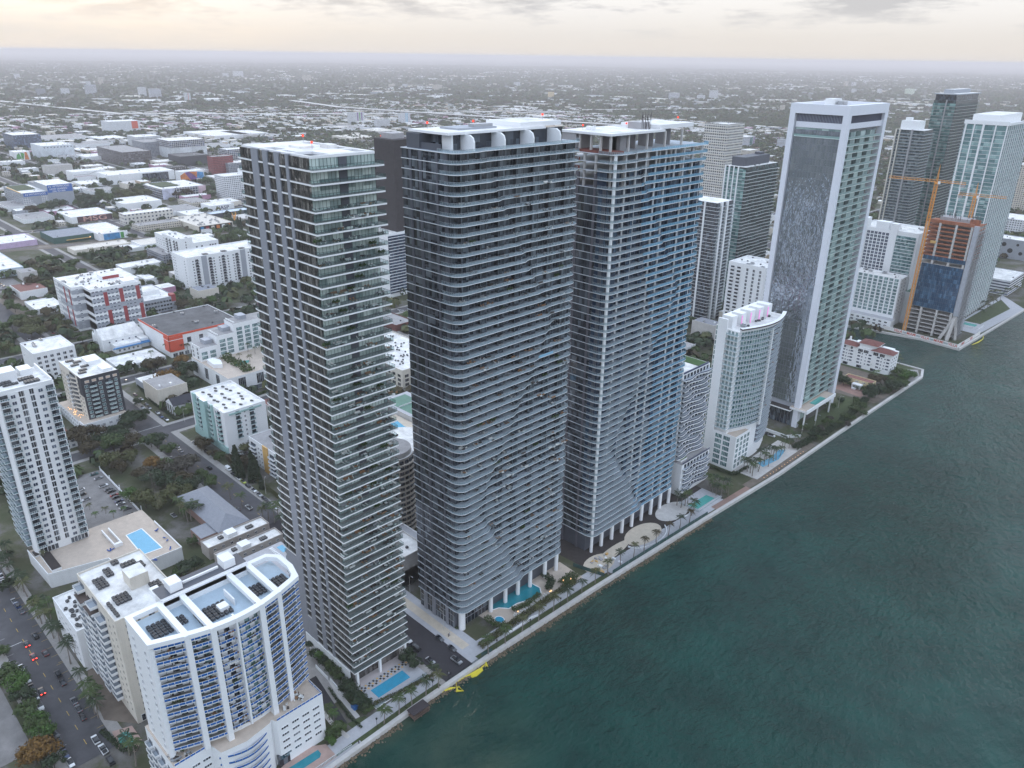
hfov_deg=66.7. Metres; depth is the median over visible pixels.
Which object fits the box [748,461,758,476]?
palm tree
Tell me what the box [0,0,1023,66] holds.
sky
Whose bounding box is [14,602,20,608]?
car
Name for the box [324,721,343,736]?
broadleaf tree
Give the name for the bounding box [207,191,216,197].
broadleaf tree
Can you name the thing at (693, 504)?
palm tree
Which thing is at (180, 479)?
broadleaf tree
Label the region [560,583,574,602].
palm tree
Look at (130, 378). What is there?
road
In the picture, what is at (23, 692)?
broadleaf tree
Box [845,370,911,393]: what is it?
shrubs
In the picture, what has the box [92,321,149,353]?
building
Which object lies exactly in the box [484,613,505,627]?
planting bed
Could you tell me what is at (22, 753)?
broadleaf tree
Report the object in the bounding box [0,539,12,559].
palm tree
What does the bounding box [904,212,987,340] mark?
construction tower
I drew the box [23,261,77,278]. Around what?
lawn
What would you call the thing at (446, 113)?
motorway
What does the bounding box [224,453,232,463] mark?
broadleaf tree
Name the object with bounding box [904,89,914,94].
tower
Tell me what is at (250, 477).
conifer
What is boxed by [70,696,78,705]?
car
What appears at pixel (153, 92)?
tower
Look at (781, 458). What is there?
pool terrace
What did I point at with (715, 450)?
window
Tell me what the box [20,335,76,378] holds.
office block
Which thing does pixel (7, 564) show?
palm tree
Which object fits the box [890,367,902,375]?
broadleaf tree
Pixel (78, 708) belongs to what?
car
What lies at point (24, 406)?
window
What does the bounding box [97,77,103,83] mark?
tower
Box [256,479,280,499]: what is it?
hedge
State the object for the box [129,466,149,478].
broadleaf tree
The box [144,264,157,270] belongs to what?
broadleaf tree
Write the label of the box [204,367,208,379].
window
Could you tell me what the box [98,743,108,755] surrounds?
pickup truck
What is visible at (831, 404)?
broadleaf tree
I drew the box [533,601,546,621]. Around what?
palm tree
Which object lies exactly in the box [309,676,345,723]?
service lane
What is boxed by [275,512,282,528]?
palm tree
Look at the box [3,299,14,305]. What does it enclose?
broadleaf tree
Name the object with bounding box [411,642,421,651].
car
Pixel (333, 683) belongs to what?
garden wall
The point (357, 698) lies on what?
broadleaf tree
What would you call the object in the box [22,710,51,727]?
broadleaf tree
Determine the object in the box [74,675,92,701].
palm tree
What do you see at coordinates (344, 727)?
broadleaf tree
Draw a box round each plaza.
[583,554,613,572]
[595,540,628,564]
[624,523,660,545]
[655,502,687,520]
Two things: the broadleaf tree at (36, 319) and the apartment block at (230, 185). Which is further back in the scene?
the apartment block at (230, 185)
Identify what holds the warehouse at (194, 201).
on the ground at (178, 527)
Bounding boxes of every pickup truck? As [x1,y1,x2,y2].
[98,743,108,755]
[450,655,462,664]
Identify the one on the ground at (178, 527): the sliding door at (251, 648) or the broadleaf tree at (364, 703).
the broadleaf tree at (364, 703)
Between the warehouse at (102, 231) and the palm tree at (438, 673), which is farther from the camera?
the warehouse at (102, 231)
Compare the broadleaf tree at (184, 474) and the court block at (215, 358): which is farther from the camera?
the court block at (215, 358)
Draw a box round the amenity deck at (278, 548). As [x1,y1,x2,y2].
[243,541,288,575]
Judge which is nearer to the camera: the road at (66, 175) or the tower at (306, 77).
the road at (66, 175)
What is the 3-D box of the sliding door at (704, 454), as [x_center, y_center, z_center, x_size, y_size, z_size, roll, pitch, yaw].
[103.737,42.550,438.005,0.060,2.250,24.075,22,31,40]
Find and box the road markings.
[2,425,259,743]
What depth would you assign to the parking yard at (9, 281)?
816.00 m
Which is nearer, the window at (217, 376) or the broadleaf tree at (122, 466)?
the broadleaf tree at (122, 466)
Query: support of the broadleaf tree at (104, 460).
on the ground at (178, 527)
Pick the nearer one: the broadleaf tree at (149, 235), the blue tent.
the blue tent
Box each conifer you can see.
[231,444,239,471]
[233,452,239,476]
[238,459,245,478]
[247,450,252,466]
[247,463,254,482]
[251,455,261,475]
[253,461,260,482]
[258,474,264,489]
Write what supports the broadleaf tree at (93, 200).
on the ground at (178, 527)
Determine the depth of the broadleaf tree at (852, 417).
527.86 m
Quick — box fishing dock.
[407,699,429,721]
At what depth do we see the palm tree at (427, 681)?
293.67 m
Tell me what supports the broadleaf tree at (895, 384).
on the ground at (178, 527)
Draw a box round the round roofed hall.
[390,427,413,450]
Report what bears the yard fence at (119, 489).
on the ground at (178, 527)
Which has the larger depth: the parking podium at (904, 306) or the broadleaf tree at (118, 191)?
the broadleaf tree at (118, 191)
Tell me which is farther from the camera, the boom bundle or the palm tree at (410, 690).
the boom bundle
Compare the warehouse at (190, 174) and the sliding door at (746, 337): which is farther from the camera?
the warehouse at (190, 174)
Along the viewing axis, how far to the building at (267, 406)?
520.38 m
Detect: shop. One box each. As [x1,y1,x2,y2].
[24,297,58,314]
[383,313,407,331]
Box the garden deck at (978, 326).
[961,321,983,328]
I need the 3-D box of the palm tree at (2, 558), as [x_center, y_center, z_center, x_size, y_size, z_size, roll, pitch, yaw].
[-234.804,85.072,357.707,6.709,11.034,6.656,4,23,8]
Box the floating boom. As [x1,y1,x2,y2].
[442,662,487,692]
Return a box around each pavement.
[0,134,245,202]
[0,168,881,360]
[0,176,408,336]
[0,204,243,234]
[0,209,878,475]
[0,219,176,313]
[0,550,121,767]
[1,152,248,230]
[17,332,443,683]
[57,187,876,394]
[399,647,444,684]
[401,597,468,648]
[402,589,486,663]
[908,370,919,382]
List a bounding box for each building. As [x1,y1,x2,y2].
[10,283,47,299]
[12,208,27,213]
[16,268,37,281]
[55,220,65,225]
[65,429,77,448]
[73,186,86,192]
[92,321,149,353]
[105,206,115,210]
[119,181,134,188]
[135,179,150,183]
[135,273,158,284]
[135,373,158,388]
[142,373,187,406]
[155,283,175,292]
[179,193,210,198]
[189,284,218,298]
[201,228,211,233]
[232,214,247,220]
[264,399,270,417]
[684,341,695,349]
[691,317,717,339]
[989,267,1023,295]
[998,234,1023,260]
[1005,213,1023,232]
[1011,162,1023,210]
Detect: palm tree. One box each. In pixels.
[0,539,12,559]
[0,551,13,569]
[0,556,7,577]
[0,560,15,576]
[5,567,23,587]
[10,570,30,591]
[11,576,32,596]
[22,595,40,618]
[27,602,45,623]
[31,594,50,608]
[32,607,51,626]
[39,596,52,619]
[40,618,57,638]
[46,620,64,643]
[47,606,55,616]
[56,637,74,663]
[61,633,75,655]
[69,667,88,689]
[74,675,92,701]
[76,685,99,713]
[82,680,103,708]
[84,692,105,717]
[116,728,138,755]
[121,736,144,766]
[171,496,183,513]
[174,501,184,516]
[179,505,190,521]
[183,501,196,520]
[185,498,197,506]
[190,503,204,510]
[221,482,233,498]
[234,491,246,507]
[255,504,266,517]
[260,501,273,519]
[266,504,278,522]
[272,499,280,514]
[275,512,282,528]
[314,651,322,663]
[324,701,332,719]
[327,708,338,721]
[331,720,343,736]
[376,703,392,723]
[392,692,405,714]
[404,684,417,705]
[420,674,433,695]
[425,661,439,679]
[433,668,446,687]
[480,633,493,653]
[498,623,512,643]
[518,613,527,631]
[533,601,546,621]
[549,592,559,611]
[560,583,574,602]
[576,578,587,591]
[590,567,600,582]
[603,557,612,574]
[616,547,625,564]
[629,541,639,556]
[641,536,649,549]
[651,529,661,542]
[666,521,672,535]
[673,489,682,504]
[676,513,685,528]
[682,490,690,505]
[687,503,697,515]
[689,497,699,511]
[707,474,716,490]
[718,483,727,495]
[721,476,732,492]
[743,457,752,471]
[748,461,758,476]
[760,450,769,464]
[770,446,777,460]
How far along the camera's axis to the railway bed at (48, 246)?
970.79 m
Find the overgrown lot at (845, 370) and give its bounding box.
[835,365,903,402]
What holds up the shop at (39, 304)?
on the ground at (178, 527)
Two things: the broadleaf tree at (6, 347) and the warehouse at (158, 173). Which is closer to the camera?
the broadleaf tree at (6, 347)
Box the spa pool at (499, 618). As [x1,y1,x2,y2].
[494,616,504,621]
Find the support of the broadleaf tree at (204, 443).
on the ground at (178, 527)
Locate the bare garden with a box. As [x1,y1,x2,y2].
[559,486,722,565]
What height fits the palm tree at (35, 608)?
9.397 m
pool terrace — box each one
[112,726,141,751]
[282,744,351,767]
[357,661,426,708]
[390,415,412,427]
[679,488,721,511]
[734,440,799,478]
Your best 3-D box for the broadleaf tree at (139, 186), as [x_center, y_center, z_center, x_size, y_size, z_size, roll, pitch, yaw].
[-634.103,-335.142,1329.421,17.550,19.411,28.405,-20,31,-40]
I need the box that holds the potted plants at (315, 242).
[313,238,321,244]
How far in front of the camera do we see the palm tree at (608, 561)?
365.71 m
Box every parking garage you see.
[141,284,176,314]
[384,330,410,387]
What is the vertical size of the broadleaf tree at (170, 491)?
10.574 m
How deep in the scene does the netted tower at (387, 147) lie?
757.87 m
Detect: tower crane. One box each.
[889,165,965,330]
[958,183,1005,217]
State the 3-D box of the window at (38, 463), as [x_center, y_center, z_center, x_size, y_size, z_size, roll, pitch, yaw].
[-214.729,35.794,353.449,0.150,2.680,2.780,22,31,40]
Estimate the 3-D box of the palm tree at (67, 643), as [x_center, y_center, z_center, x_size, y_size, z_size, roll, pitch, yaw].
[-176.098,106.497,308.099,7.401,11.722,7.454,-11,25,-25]
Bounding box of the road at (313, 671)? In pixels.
[301,640,345,702]
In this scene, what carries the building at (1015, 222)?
on the ground at (178, 527)
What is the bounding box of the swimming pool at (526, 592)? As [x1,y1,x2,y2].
[488,583,541,609]
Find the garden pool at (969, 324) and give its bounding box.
[964,322,976,326]
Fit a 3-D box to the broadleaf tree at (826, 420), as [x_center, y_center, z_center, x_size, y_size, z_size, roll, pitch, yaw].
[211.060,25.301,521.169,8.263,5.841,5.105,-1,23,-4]
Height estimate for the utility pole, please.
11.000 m
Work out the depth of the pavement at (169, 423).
504.17 m
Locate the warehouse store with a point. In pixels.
(172, 331)
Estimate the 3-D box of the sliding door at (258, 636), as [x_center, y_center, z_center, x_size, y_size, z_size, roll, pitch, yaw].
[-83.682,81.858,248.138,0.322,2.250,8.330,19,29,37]
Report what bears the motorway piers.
on the ground at (178, 527)
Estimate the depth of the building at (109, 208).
1171.07 m
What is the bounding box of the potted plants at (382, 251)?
[378,249,385,254]
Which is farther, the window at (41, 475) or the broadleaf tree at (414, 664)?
the window at (41, 475)
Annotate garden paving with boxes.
[479,562,581,625]
[961,295,1022,333]
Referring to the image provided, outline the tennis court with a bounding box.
[388,391,411,421]
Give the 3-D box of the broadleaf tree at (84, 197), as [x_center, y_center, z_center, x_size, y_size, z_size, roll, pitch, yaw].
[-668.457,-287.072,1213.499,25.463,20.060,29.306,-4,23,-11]
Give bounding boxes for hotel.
[132,138,159,155]
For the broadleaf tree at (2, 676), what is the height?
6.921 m
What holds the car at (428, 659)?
on the road at (436, 650)
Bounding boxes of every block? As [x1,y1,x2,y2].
[2,131,41,149]
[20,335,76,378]
[52,589,92,670]
[53,268,146,330]
[58,354,125,435]
[72,548,166,723]
[96,145,151,165]
[127,134,160,145]
[142,179,206,199]
[146,246,170,263]
[154,230,218,259]
[156,137,206,156]
[161,165,186,172]
[168,152,207,165]
[190,380,268,453]
[191,312,266,389]
[207,154,232,174]
[214,168,244,198]
[218,147,240,159]
[225,160,241,172]
[249,429,278,478]
[398,524,418,586]
[398,530,418,586]
[671,355,712,494]
[723,255,768,313]
[841,336,898,374]
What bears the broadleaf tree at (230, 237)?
on the ground at (178, 527)
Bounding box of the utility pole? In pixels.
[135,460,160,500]
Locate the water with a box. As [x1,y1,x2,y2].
[338,312,1023,767]
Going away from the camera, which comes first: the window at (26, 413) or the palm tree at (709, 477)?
the window at (26, 413)
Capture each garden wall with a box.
[315,665,327,679]
[330,678,343,695]
[508,614,537,633]
[628,525,666,548]
[766,428,800,437]
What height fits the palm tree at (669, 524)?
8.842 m
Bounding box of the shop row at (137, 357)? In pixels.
[106,348,165,372]
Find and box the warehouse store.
[138,304,233,357]
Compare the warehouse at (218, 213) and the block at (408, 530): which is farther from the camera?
the warehouse at (218, 213)
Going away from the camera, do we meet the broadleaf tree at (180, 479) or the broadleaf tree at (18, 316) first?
the broadleaf tree at (180, 479)
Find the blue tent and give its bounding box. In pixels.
[351,704,357,710]
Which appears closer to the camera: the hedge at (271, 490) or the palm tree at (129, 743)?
the palm tree at (129, 743)
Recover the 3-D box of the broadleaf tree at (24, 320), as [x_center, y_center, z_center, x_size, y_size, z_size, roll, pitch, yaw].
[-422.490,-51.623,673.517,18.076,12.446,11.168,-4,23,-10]
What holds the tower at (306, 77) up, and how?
on the ground at (178, 527)
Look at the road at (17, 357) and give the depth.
617.73 m
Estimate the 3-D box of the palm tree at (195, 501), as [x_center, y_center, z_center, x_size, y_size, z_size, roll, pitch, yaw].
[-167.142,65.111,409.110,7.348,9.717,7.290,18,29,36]
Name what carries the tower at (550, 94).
on the ground at (178, 527)
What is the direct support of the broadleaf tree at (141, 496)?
on the ground at (178, 527)
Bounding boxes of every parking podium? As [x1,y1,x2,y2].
[27,510,183,587]
[844,283,914,322]
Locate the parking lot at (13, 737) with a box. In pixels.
[0,688,28,767]
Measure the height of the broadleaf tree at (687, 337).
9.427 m
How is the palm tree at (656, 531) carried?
on the promenade at (627, 555)
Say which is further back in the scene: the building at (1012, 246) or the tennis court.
the building at (1012, 246)
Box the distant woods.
[0,60,1023,487]
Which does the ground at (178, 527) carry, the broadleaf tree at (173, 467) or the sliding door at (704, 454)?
the broadleaf tree at (173, 467)
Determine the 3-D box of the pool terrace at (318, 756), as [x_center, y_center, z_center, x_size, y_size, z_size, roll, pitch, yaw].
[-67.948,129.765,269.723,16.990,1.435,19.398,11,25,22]
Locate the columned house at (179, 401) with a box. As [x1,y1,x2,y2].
[165,393,191,414]
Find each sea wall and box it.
[325,376,922,767]
[847,325,919,339]
[897,362,923,376]
[920,309,1023,350]
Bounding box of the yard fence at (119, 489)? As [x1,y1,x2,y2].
[99,466,141,510]
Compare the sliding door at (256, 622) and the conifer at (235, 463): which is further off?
the conifer at (235, 463)
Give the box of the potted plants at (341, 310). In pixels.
[339,308,347,313]
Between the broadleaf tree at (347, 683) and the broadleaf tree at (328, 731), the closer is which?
the broadleaf tree at (328, 731)
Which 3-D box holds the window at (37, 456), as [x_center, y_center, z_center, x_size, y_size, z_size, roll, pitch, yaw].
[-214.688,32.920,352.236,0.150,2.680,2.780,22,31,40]
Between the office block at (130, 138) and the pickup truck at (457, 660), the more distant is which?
the office block at (130, 138)
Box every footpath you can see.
[318,664,359,717]
[324,711,349,738]
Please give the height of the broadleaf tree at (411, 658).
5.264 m
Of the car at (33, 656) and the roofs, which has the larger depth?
the roofs
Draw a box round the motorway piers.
[298,102,603,125]
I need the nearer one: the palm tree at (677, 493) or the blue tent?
the blue tent
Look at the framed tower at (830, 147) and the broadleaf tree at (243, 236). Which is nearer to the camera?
the framed tower at (830, 147)
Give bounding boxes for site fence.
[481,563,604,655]
[612,512,707,573]
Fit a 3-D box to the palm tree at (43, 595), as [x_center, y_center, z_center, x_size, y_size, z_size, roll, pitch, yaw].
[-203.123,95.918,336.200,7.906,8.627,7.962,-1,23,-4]
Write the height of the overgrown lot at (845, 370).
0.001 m
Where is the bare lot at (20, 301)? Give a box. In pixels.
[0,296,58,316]
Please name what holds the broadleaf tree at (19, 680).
on the ground at (178, 527)
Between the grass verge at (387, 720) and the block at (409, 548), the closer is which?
the grass verge at (387, 720)
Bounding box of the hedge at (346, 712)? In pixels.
[328,686,361,727]
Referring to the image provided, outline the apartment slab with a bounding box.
[171,240,254,289]
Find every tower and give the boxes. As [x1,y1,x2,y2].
[0,363,88,553]
[35,88,45,94]
[60,88,69,93]
[84,84,96,93]
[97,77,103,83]
[137,87,146,95]
[148,88,161,97]
[184,93,190,100]
[233,71,243,76]
[238,135,408,685]
[302,75,310,80]
[347,112,364,123]
[374,119,389,126]
[374,131,406,231]
[378,227,406,297]
[392,438,416,529]
[398,113,409,122]
[401,113,579,630]
[432,85,441,89]
[548,92,553,96]
[559,112,708,552]
[668,92,679,98]
[688,196,734,319]
[699,121,744,197]
[709,90,717,98]
[721,151,779,301]
[741,148,759,154]
[742,135,754,145]
[763,98,889,429]
[777,138,785,147]
[878,117,933,224]
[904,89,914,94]
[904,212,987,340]
[914,88,981,226]
[944,111,1023,317]
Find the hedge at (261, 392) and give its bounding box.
[255,389,267,395]
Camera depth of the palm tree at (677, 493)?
422.45 m
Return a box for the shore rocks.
[339,518,711,767]
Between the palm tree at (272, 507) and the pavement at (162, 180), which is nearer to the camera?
the palm tree at (272, 507)
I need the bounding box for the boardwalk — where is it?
[322,740,360,767]
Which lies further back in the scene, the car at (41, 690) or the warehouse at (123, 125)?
the warehouse at (123, 125)
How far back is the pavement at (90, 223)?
1077.79 m
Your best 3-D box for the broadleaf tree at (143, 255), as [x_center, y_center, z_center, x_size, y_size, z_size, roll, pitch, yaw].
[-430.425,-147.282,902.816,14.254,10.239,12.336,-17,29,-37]
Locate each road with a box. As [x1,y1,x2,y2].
[0,152,245,230]
[0,167,887,363]
[0,177,408,337]
[0,209,879,477]
[0,221,172,312]
[0,303,460,676]
[0,567,116,767]
[1,135,245,202]
[1,205,243,235]
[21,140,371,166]
[57,187,875,396]
[269,519,470,681]
[301,640,345,702]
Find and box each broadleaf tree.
[0,318,19,330]
[0,333,17,341]
[0,340,14,353]
[0,486,6,495]
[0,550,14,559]
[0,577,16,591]
[0,644,11,655]
[0,660,26,684]
[0,666,10,685]
[1,670,30,692]
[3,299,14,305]
[5,303,21,311]
[7,684,36,701]
[8,314,28,319]
[12,316,33,326]
[12,697,39,717]
[14,737,49,767]
[17,323,40,337]
[17,734,64,764]
[22,205,39,211]
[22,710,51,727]
[22,715,49,732]
[23,275,41,282]
[24,309,37,315]
[24,716,57,738]
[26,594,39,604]
[28,316,41,323]
[33,163,42,168]
[35,325,47,337]
[36,281,51,285]
[37,203,47,209]
[38,255,47,261]
[40,749,67,767]
[45,203,57,208]
[46,265,63,275]
[49,199,68,206]
[49,313,64,320]
[51,254,63,258]
[57,319,72,325]
[66,424,91,446]
[68,258,79,264]
[71,332,82,337]
[75,193,91,201]
[76,251,86,257]
[77,335,87,341]
[77,440,101,454]
[78,268,87,273]
[84,198,99,204]
[85,424,106,435]
[89,259,101,263]
[92,432,107,440]
[94,188,105,194]
[95,451,122,466]
[96,192,114,203]
[96,262,114,269]
[100,433,124,450]
[101,180,113,185]
[102,251,114,256]
[105,425,114,431]
[108,427,130,436]
[108,458,128,473]
[111,199,123,204]
[112,189,130,196]
[112,420,135,428]
[113,260,126,265]
[118,225,130,230]
[118,409,147,428]
[118,486,136,498]
[119,448,139,463]
[121,192,138,196]
[122,431,141,445]
[126,233,137,239]
[126,488,153,507]
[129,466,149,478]
[133,398,142,404]
[134,182,144,188]
[134,408,149,413]
[135,188,152,195]
[135,252,146,258]
[136,433,157,446]
[138,268,151,274]
[138,468,165,485]
[139,367,154,373]
[140,356,167,371]
[142,456,159,466]
[143,432,168,448]
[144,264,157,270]
[145,233,154,237]
[145,492,166,509]
[150,228,163,233]
[150,470,176,487]
[153,368,180,377]
[153,458,170,469]
[154,275,165,279]
[154,482,181,501]
[158,442,179,453]
[159,265,171,270]
[160,457,171,462]
[163,459,189,472]
[165,475,187,486]
[170,361,179,369]
[171,453,200,469]
[171,470,196,481]
[171,566,187,576]
[173,299,189,308]
[173,354,189,362]
[173,360,197,374]
[174,558,197,573]
[175,483,193,495]
[178,374,188,381]
[181,188,193,193]
[185,474,205,489]
[185,536,198,543]
[186,555,205,569]
[188,298,203,306]
[193,297,207,302]
[193,436,205,444]
[195,468,209,478]
[196,438,213,450]
[198,176,209,184]
[198,207,208,211]
[202,473,217,486]
[206,449,217,455]
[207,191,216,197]
[207,295,216,302]
[213,451,226,460]
[219,233,239,241]
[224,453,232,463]
[229,230,247,234]
[237,442,249,454]
[239,233,249,240]
[240,455,247,465]
[305,641,312,646]
[307,648,319,658]
[316,653,327,665]
[323,660,341,676]
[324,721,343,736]
[324,734,336,745]
[333,671,344,680]
[337,720,346,730]
[338,677,355,692]
[342,678,360,694]
[342,689,360,698]
[350,691,367,704]
[357,697,372,712]
[362,704,374,714]
[397,646,413,661]
[403,651,416,663]
[408,656,424,668]
[684,334,693,342]
[688,316,695,323]
[691,346,700,351]
[798,424,809,430]
[807,431,819,436]
[821,417,833,425]
[825,401,835,409]
[837,375,851,385]
[847,404,860,410]
[848,415,856,420]
[853,400,866,407]
[859,410,867,415]
[862,389,879,397]
[865,383,889,397]
[867,373,877,380]
[874,374,888,383]
[883,374,894,379]
[884,379,905,392]
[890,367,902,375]
[896,379,908,389]
[897,371,910,377]
[902,369,917,377]
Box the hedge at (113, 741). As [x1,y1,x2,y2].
[99,728,137,753]
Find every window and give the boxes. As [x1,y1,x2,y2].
[18,390,25,396]
[20,396,27,403]
[21,403,28,409]
[23,409,30,416]
[24,416,32,422]
[26,388,33,394]
[26,422,33,428]
[28,428,35,435]
[29,435,36,441]
[31,441,38,447]
[33,447,39,453]
[34,420,41,426]
[34,453,41,459]
[36,459,42,465]
[37,465,44,471]
[39,471,45,477]
[42,483,48,489]
[43,489,50,495]
[49,512,56,518]
[141,713,146,720]
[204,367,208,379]
[216,374,219,383]
[238,376,246,386]
[256,372,263,382]
[713,448,719,453]
[715,432,721,438]
[721,451,727,456]
[723,435,729,441]
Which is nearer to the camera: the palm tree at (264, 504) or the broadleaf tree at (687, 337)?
the palm tree at (264, 504)
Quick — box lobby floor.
[355,656,400,687]
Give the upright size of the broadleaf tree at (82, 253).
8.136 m
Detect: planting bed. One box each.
[477,578,576,648]
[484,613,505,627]
[511,592,541,610]
[540,572,555,589]
[558,570,579,585]
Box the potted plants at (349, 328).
[347,325,355,331]
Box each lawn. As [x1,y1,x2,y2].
[0,321,19,340]
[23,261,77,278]
[348,716,366,727]
[800,397,854,431]
[841,363,913,378]
[964,300,1009,323]
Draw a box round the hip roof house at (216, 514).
[177,486,248,545]
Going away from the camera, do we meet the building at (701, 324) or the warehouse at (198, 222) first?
the building at (701, 324)
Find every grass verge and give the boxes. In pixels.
[336,683,440,755]
[475,574,608,658]
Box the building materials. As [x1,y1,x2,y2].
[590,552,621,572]
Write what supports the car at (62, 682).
on the road at (80, 751)
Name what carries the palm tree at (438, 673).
on the ground at (178, 527)
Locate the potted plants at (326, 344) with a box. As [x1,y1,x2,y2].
[322,341,329,347]
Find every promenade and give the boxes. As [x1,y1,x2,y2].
[328,676,441,753]
[461,570,606,657]
[606,498,722,572]
[712,486,750,508]
[742,443,814,487]
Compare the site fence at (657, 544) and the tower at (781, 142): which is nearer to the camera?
the site fence at (657, 544)
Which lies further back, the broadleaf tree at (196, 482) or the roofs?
the roofs
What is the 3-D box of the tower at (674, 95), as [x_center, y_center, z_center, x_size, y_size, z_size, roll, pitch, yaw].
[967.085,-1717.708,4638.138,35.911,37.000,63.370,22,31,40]
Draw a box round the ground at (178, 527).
[0,53,1023,767]
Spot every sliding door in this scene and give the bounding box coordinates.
[218,634,230,642]
[238,613,256,625]
[240,620,257,632]
[242,634,259,647]
[243,641,260,654]
[244,648,261,661]
[246,662,263,675]
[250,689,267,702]
[684,364,708,378]
[684,451,707,467]
[735,380,745,384]
[739,350,750,354]
[741,335,752,339]
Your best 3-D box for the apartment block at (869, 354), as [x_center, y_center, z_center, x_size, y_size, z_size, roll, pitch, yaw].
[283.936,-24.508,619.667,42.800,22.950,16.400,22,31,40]
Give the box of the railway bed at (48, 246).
[0,231,248,251]
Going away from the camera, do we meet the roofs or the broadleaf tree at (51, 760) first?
the broadleaf tree at (51, 760)
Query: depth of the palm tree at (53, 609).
327.02 m
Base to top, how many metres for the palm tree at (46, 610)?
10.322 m
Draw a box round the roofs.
[0,63,1023,190]
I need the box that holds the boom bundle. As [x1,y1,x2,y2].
[471,668,482,677]
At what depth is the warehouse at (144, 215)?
1111.54 m
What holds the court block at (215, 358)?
on the ground at (178, 527)
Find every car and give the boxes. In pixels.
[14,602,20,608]
[18,608,24,614]
[23,640,29,647]
[29,653,36,660]
[31,632,39,639]
[37,700,44,709]
[38,687,45,695]
[41,649,48,656]
[53,669,62,677]
[53,729,59,737]
[58,678,66,686]
[61,748,69,757]
[66,757,74,767]
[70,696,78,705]
[74,704,82,712]
[78,712,86,721]
[91,734,100,744]
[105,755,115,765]
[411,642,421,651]
[425,656,435,663]
[435,634,443,641]
[447,644,456,651]
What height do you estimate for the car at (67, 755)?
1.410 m
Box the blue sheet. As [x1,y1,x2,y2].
[538,351,552,357]
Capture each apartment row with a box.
[200,516,269,559]
[214,527,283,561]
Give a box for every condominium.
[124,551,325,767]
[702,301,786,471]
[848,216,929,289]
[849,267,908,327]
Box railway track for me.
[8,233,227,248]
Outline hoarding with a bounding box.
[884,325,980,347]
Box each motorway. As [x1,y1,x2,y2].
[0,100,743,113]
[288,100,681,128]
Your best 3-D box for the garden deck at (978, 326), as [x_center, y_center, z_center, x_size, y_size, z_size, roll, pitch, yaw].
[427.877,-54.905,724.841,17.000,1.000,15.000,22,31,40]
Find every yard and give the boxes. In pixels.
[0,277,20,287]
[77,470,137,528]
[87,668,139,723]
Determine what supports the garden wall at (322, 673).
on the road at (313, 671)
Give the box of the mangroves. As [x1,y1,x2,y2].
[791,397,869,449]
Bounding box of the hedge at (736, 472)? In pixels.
[707,464,748,474]
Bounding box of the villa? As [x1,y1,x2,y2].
[844,373,875,389]
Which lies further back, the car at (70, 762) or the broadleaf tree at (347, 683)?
the broadleaf tree at (347, 683)
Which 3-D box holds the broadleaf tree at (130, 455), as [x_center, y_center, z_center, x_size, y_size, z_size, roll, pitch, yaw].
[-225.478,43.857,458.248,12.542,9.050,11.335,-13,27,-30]
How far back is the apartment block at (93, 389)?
500.68 m
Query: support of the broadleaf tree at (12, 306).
on the ground at (178, 527)
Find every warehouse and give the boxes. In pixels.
[0,200,36,211]
[0,233,37,249]
[0,252,23,277]
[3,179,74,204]
[9,150,30,159]
[13,211,54,223]
[30,141,74,158]
[39,205,75,214]
[40,226,94,243]
[41,134,88,141]
[41,163,72,175]
[57,207,112,223]
[66,140,112,147]
[66,168,104,180]
[67,239,130,254]
[72,179,104,187]
[76,153,101,159]
[78,222,127,240]
[83,187,111,194]
[87,135,126,139]
[96,167,174,184]
[100,119,140,132]
[109,195,161,210]
[115,258,161,273]
[118,207,172,224]
[120,243,147,252]
[131,237,155,246]
[132,218,181,231]
[150,159,172,163]
[167,204,199,215]
[171,213,232,231]
[175,169,203,179]
[176,208,212,215]
[178,197,209,206]
[183,129,248,138]
[200,200,233,210]
[204,207,246,216]
[205,143,229,147]
[209,197,241,205]
[220,130,267,135]
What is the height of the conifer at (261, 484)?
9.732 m
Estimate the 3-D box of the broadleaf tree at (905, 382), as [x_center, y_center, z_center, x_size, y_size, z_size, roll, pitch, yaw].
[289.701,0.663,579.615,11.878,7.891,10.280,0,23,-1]
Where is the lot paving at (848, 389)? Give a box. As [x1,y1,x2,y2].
[836,383,862,396]
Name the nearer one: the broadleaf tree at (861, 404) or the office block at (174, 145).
the broadleaf tree at (861, 404)
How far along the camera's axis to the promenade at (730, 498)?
434.23 m
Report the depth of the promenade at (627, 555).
401.03 m
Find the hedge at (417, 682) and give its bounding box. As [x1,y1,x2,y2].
[359,672,434,711]
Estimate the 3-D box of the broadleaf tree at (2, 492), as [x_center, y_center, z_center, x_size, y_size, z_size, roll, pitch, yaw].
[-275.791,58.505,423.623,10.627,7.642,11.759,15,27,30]

